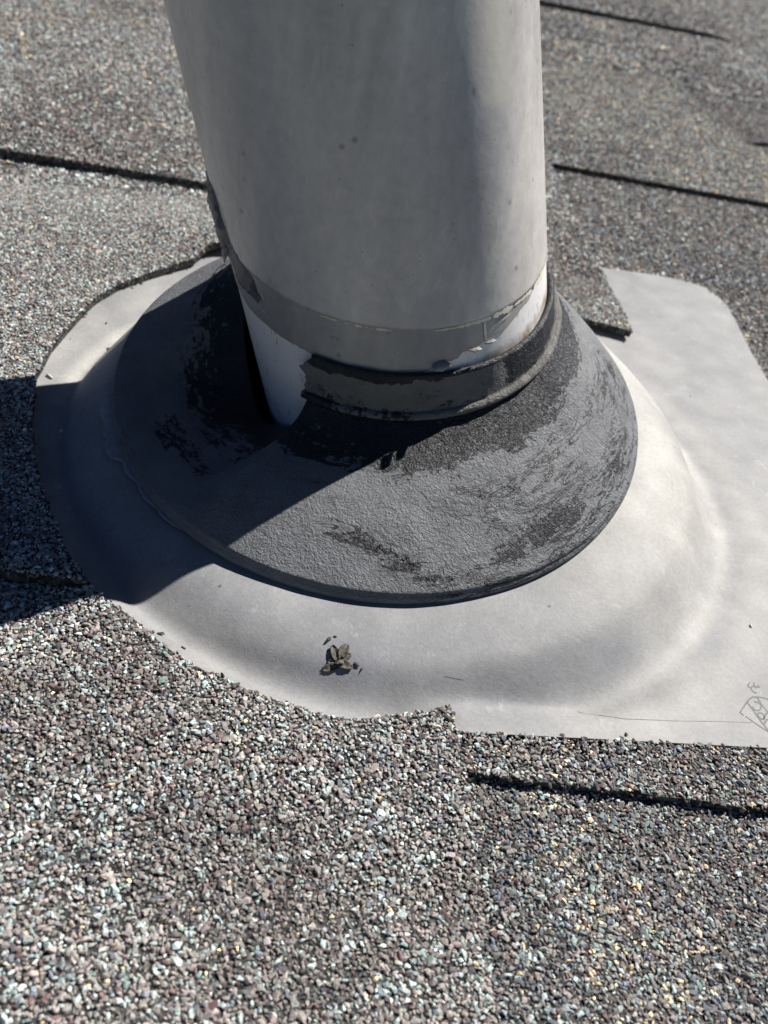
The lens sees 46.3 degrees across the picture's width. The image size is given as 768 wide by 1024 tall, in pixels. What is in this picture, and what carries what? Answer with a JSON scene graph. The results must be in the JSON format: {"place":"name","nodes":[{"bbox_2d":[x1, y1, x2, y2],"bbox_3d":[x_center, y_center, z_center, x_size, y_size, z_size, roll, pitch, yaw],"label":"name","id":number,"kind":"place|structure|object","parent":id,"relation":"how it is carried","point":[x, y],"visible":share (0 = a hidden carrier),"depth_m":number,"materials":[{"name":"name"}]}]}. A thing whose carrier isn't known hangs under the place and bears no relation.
{"place":"outdoors","nodes":[
{"label":"outdoors","id":0,"kind":"place"},
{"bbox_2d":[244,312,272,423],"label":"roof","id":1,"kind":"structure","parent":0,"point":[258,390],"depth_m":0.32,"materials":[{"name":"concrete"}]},
{"bbox_2d":[0,155,220,587],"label":"asphalt shingle","id":2,"kind":"object","parent":1,"relation":"on","point":[77,244],"visible":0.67,"depth_m":0.33,"materials":[{"name":"stone"}]},
{"bbox_2d":[0,572,498,1023],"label":"asphalt shingle","id":3,"kind":"object","parent":1,"relation":"on","point":[183,840],"visible":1,"depth_m":0.17,"materials":[{"name":"stone"}]},
{"bbox_2d":[0,0,632,336],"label":"asphalt shingle","id":4,"kind":"object","parent":1,"relation":"on","point":[98,85],"visible":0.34,"depth_m":0.46,"materials":[{"name":"stone"}]},
{"bbox_2d":[163,0,547,425],"bbox_3d":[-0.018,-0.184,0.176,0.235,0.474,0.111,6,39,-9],"label":"vent pipe","id":5,"kind":"object","parent":1,"relation":"on","point":[375,184],"visible":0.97,"depth_m":0.21,"materials":[{"name":"white plastic"}]},
{"bbox_2d":[32,248,767,748],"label":"pipe flashing","id":6,"kind":"object","parent":1,"relation":"on","point":[552,522],"visible":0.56,"depth_m":0.23,"materials":[{"name":"metal"}]},
{"bbox_2d":[322,643,352,671],"bbox_3d":[-0.011,0.034,0.206,0.007,0.004,0.006,6,39,-9],"label":"dried bud","id":7,"kind":"object","parent":6,"relation":"on","point":[341,656],"visible":1,"depth_m":0.21,"materials":[{"name":"brown plant"}]},
{"bbox_2d":[444,776,767,1023],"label":"asphalt shingle","id":8,"kind":"object","parent":1,"relation":"on","point":[598,908],"visible":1,"depth_m":0.18,"materials":[{"name":"stone"}]},
{"bbox_2d":[458,729,767,814],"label":"asphalt shingle","id":9,"kind":"object","parent":8,"relation":"on","point":[722,777],"visible":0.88,"depth_m":0.20,"materials":[{"name":"stone"}]},
{"bbox_2d":[540,0,767,207],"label":"asphalt shingle","id":10,"kind":"object","parent":1,"relation":"on","point":[617,105],"visible":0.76,"depth_m":0.67,"materials":[{"name":"stone"}]},
{"bbox_2d":[540,0,747,44],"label":"asphalt shingle","id":11,"kind":"object","parent":10,"relation":"on","point":[680,15],"visible":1,"depth_m":1.05,"materials":[{"name":"stone"}]},
{"bbox_2d":[602,0,767,146],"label":"asphalt shingle","id":12,"kind":"object","parent":10,"relation":"on","point":[727,98],"visible":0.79,"depth_m":0.88,"materials":[{"name":"stone"}]},
{"bbox_2d":[554,168,767,379],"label":"asphalt shingle","id":13,"kind":"object","parent":1,"relation":"on","point":[718,247],"visible":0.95,"depth_m":0.48,"materials":[{"name":"stone"}]}
]}

